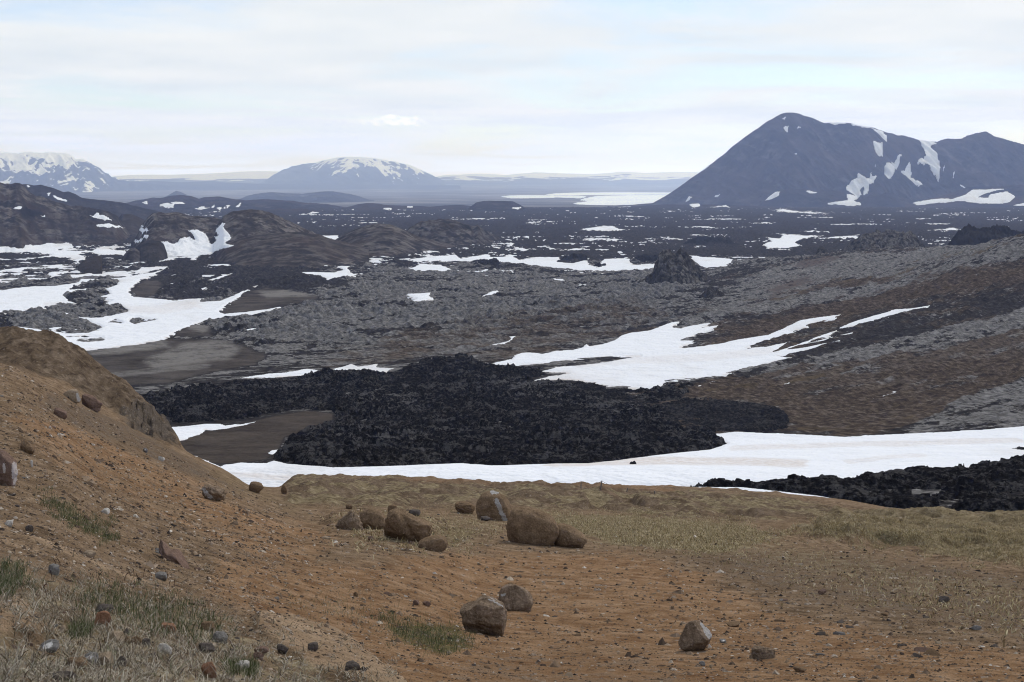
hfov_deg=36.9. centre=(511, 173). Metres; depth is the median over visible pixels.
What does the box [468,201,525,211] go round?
hill
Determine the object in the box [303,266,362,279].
snow patch
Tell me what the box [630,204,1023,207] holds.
foothill
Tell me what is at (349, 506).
rock
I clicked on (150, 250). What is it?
hill
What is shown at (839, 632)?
stone
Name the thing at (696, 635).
boulder
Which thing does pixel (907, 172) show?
snow patch
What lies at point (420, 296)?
snow patch
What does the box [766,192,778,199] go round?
snow patch
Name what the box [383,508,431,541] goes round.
boulder
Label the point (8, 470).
rock
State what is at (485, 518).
stone
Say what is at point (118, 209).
hill
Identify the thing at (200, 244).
snow patch
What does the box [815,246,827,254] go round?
lava crag
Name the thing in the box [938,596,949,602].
stone
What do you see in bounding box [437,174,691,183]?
highland
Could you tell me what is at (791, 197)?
foothill
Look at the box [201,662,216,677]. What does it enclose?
stone
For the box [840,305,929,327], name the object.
snow patch
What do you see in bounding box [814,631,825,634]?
stone
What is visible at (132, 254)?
hill
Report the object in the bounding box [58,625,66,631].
stone
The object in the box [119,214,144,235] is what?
hill
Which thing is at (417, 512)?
rock
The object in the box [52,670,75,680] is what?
stone
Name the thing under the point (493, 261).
lava crag
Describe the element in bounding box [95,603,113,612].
stone
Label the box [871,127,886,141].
snow patch
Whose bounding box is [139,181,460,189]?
hill
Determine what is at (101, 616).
stone
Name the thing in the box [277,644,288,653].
stone
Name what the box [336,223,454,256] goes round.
hill
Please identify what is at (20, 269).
scattered snow
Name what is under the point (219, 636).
stone
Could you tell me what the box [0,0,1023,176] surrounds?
sky
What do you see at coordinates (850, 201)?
snow patch
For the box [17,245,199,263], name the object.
snow patch
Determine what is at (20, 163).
snow
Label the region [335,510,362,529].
boulder
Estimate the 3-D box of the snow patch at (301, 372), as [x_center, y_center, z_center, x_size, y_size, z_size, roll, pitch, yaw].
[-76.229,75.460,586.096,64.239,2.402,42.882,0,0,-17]
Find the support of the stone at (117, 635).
on the ground at (50, 360)
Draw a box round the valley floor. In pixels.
[166,417,1022,508]
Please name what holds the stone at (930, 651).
on the ground at (50, 360)
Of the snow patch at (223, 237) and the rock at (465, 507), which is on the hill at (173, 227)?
the snow patch at (223, 237)
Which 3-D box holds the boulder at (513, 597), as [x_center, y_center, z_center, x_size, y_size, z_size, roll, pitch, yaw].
[0.075,8.949,32.129,0.750,0.725,0.633,0,0,0]
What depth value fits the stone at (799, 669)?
18.39 m
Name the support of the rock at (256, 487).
on the ground at (50, 360)
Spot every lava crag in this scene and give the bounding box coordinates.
[473,258,500,264]
[518,268,563,271]
[560,253,595,260]
[594,263,605,266]
[634,253,657,261]
[637,247,731,284]
[683,236,736,244]
[696,287,739,298]
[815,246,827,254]
[837,229,925,251]
[947,223,1023,245]
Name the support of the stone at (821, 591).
on the ground at (50, 360)
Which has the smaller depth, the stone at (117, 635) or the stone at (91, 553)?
the stone at (117, 635)
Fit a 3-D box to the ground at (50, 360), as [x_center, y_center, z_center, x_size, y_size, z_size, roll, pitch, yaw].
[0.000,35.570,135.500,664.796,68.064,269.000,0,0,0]
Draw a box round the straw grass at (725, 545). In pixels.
[311,495,1023,648]
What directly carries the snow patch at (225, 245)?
on the lava field
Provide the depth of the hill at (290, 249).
1529.80 m
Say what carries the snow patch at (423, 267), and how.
on the lava field
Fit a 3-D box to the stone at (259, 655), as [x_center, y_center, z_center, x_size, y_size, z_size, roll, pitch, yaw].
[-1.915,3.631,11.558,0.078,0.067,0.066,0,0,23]
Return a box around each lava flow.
[141,353,788,466]
[690,446,1023,511]
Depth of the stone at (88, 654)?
8.45 m
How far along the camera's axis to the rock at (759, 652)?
20.74 m
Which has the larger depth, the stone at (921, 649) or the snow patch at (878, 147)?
the snow patch at (878, 147)
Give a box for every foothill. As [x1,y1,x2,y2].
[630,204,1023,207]
[758,188,914,206]
[905,185,1023,206]
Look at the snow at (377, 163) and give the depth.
29223.53 m
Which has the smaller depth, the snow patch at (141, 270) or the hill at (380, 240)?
the snow patch at (141, 270)
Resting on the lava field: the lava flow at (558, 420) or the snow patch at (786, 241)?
the snow patch at (786, 241)
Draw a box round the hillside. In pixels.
[625,233,1023,449]
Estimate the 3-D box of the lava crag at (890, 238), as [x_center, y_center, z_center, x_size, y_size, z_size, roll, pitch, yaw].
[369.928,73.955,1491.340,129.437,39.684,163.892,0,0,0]
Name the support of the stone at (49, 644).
on the ground at (50, 360)
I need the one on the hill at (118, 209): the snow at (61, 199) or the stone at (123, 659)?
the snow at (61, 199)
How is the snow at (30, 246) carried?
on the hill at (27, 223)
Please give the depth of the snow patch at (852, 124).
8194.81 m
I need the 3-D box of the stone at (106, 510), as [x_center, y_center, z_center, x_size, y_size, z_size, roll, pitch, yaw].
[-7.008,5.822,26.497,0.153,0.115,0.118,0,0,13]
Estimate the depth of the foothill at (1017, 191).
6798.04 m
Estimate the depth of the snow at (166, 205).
5540.22 m
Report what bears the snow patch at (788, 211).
on the lava field
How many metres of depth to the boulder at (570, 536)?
60.28 m
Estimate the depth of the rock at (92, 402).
77.48 m
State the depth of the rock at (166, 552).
22.74 m
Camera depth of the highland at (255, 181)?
34185.23 m
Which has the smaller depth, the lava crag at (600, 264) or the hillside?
the hillside
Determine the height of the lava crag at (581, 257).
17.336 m
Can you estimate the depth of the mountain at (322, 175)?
28145.03 m
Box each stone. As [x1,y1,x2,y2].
[5,519,13,526]
[25,525,33,531]
[39,639,58,652]
[48,563,59,575]
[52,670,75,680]
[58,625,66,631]
[66,656,87,668]
[84,550,95,556]
[84,652,98,662]
[94,611,110,626]
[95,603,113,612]
[99,651,113,665]
[101,508,109,513]
[108,631,124,642]
[117,656,126,665]
[131,636,141,644]
[142,638,150,645]
[155,572,166,580]
[157,643,171,653]
[161,622,175,632]
[198,642,214,652]
[201,621,214,630]
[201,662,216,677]
[211,631,227,643]
[235,660,249,668]
[253,652,263,659]
[254,646,268,653]
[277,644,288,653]
[308,642,318,650]
[345,660,359,670]
[423,601,430,606]
[481,516,489,520]
[725,621,739,626]
[793,666,806,672]
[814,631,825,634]
[818,589,826,594]
[833,631,845,634]
[914,647,928,651]
[923,648,940,655]
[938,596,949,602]
[971,625,981,629]
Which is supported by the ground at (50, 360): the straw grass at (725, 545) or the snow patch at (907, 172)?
the straw grass at (725, 545)
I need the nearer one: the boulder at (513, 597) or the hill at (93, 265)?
the boulder at (513, 597)
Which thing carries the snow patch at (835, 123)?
on the mountain at (760, 165)
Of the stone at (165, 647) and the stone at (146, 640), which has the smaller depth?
the stone at (165, 647)
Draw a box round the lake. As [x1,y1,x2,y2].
[501,192,670,204]
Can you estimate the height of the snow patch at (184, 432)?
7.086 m
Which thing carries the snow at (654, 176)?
on the highland at (548, 180)
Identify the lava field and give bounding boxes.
[0,206,1023,416]
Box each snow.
[0,152,107,191]
[0,206,121,252]
[0,208,1022,398]
[27,185,66,201]
[113,171,277,180]
[142,201,240,209]
[307,157,441,181]
[438,172,699,180]
[686,153,964,200]
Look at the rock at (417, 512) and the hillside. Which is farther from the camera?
the hillside
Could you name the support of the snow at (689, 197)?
on the mountain at (760, 165)
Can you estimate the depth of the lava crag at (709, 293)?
955.15 m
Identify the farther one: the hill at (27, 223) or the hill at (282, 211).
the hill at (282, 211)
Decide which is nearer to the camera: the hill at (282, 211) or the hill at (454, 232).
the hill at (454, 232)
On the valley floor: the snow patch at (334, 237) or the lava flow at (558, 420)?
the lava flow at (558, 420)
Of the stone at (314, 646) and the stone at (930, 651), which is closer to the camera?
the stone at (314, 646)
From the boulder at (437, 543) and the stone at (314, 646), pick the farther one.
the boulder at (437, 543)
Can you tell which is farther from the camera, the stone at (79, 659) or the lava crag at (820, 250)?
the lava crag at (820, 250)
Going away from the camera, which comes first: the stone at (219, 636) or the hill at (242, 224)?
the stone at (219, 636)
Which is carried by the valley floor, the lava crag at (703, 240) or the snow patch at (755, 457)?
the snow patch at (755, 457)
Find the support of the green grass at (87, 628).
on the ground at (50, 360)
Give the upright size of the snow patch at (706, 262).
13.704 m
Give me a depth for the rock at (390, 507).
69.56 m
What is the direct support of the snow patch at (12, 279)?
on the lava field
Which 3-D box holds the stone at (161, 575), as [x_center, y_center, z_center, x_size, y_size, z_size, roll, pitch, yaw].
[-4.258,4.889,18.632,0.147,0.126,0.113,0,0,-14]
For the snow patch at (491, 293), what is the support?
on the lava field
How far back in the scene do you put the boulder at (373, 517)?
54.74 m
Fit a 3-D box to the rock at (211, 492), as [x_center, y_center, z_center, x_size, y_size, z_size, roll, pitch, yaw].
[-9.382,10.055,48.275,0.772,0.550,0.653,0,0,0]
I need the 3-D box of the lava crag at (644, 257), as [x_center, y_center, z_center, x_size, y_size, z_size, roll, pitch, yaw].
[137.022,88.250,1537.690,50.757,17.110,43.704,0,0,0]
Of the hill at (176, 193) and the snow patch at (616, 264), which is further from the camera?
the hill at (176, 193)
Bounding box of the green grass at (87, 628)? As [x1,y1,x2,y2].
[0,486,479,678]
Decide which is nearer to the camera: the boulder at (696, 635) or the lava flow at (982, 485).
the boulder at (696, 635)
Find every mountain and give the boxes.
[0,155,185,192]
[258,157,444,184]
[597,112,1023,206]
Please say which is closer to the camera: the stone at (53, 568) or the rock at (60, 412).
the stone at (53, 568)
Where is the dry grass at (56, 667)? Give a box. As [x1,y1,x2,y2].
[0,551,404,681]
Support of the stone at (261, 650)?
on the ground at (50, 360)
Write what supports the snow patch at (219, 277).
on the lava field
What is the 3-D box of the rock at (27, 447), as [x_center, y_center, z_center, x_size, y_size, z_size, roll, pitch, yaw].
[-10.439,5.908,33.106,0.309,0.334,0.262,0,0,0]
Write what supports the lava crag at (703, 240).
on the lava field
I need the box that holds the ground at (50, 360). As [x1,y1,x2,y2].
[0,326,1023,681]
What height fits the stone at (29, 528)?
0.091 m
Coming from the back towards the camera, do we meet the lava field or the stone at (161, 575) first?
the lava field
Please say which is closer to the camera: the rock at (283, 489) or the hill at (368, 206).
the rock at (283, 489)
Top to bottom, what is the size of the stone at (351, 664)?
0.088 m
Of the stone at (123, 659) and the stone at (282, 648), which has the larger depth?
the stone at (282, 648)
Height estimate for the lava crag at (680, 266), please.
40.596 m
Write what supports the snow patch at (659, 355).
on the lava field
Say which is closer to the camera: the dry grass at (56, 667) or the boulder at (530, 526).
the dry grass at (56, 667)
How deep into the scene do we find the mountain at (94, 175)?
22342.00 m
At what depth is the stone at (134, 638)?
10.48 m
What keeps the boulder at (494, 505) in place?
on the ground at (50, 360)
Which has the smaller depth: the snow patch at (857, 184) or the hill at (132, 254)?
the hill at (132, 254)
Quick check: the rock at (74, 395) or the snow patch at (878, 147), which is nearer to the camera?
the rock at (74, 395)
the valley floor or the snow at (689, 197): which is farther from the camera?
the snow at (689, 197)
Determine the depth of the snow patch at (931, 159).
7990.36 m
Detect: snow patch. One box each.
[0,268,280,350]
[0,274,45,282]
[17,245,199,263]
[48,266,165,277]
[134,225,215,256]
[172,422,253,440]
[196,426,1023,497]
[210,273,231,279]
[213,223,230,251]
[220,244,233,248]
[244,364,392,378]
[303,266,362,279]
[323,235,337,239]
[405,252,654,273]
[407,293,432,300]
[409,263,458,270]
[483,290,497,295]
[493,314,852,389]
[493,336,514,344]
[583,225,636,230]
[689,255,738,268]
[762,234,823,249]
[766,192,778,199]
[775,209,825,215]
[826,122,845,124]
[828,194,860,205]
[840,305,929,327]
[846,172,876,197]
[851,123,873,127]
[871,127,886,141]
[873,141,882,156]
[884,154,901,178]
[901,162,911,176]
[904,174,922,186]
[914,189,1014,204]
[917,140,940,181]
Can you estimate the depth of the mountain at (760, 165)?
7903.55 m
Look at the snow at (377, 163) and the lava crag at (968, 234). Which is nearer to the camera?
the lava crag at (968, 234)
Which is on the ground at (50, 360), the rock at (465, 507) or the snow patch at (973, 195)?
the rock at (465, 507)
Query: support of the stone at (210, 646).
on the ground at (50, 360)
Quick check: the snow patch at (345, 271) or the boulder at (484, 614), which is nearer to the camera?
the boulder at (484, 614)
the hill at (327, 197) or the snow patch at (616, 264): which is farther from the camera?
the hill at (327, 197)
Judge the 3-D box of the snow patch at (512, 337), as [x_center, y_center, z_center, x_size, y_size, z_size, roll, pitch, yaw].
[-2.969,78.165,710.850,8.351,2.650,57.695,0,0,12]
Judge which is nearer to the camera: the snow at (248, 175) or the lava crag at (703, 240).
the lava crag at (703, 240)
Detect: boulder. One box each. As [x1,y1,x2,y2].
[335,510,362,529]
[359,508,385,528]
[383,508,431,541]
[417,535,447,551]
[460,595,506,636]
[476,490,511,520]
[498,584,532,611]
[506,507,558,545]
[554,523,586,547]
[678,620,711,650]
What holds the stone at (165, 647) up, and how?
on the ground at (50, 360)
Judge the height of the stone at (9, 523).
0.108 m
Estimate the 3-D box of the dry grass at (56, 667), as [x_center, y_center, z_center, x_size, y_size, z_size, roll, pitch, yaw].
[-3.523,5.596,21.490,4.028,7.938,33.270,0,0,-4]
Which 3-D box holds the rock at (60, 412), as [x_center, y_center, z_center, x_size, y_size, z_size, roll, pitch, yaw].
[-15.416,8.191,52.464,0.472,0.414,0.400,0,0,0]
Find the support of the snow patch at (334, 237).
on the lava field
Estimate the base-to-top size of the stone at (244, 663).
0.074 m
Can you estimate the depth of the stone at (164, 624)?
12.07 m
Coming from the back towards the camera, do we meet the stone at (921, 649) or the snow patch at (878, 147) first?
the snow patch at (878, 147)
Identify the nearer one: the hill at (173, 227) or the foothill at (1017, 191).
the hill at (173, 227)
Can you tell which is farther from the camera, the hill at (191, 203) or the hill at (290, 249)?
the hill at (191, 203)
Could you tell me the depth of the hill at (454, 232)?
2062.15 m
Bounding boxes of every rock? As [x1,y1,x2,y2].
[0,449,17,485]
[20,440,34,453]
[54,407,66,418]
[63,389,80,403]
[81,393,102,412]
[159,540,189,568]
[201,484,226,500]
[249,481,263,492]
[281,485,286,493]
[346,504,352,508]
[388,505,397,510]
[409,509,420,515]
[455,501,474,513]
[749,645,775,659]
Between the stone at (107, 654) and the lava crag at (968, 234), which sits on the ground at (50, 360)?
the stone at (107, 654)
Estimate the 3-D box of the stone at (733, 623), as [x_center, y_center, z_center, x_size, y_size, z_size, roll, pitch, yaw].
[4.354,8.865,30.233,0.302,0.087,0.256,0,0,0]
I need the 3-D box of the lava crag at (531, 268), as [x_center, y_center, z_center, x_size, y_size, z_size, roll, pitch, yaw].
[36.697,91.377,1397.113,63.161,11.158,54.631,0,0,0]
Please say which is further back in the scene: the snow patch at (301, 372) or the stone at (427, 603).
the snow patch at (301, 372)
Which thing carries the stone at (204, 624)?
on the ground at (50, 360)
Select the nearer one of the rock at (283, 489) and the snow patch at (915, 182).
the rock at (283, 489)
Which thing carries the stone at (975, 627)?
on the ground at (50, 360)
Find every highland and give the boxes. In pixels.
[114,177,266,183]
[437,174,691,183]
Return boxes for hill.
[0,182,131,252]
[22,184,207,219]
[78,256,102,273]
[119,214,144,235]
[121,248,139,261]
[126,195,344,211]
[131,212,220,256]
[136,240,167,261]
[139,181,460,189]
[166,191,188,196]
[209,232,369,267]
[214,209,315,255]
[241,191,373,202]
[266,208,321,214]
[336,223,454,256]
[347,203,470,210]
[407,219,499,245]
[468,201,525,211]

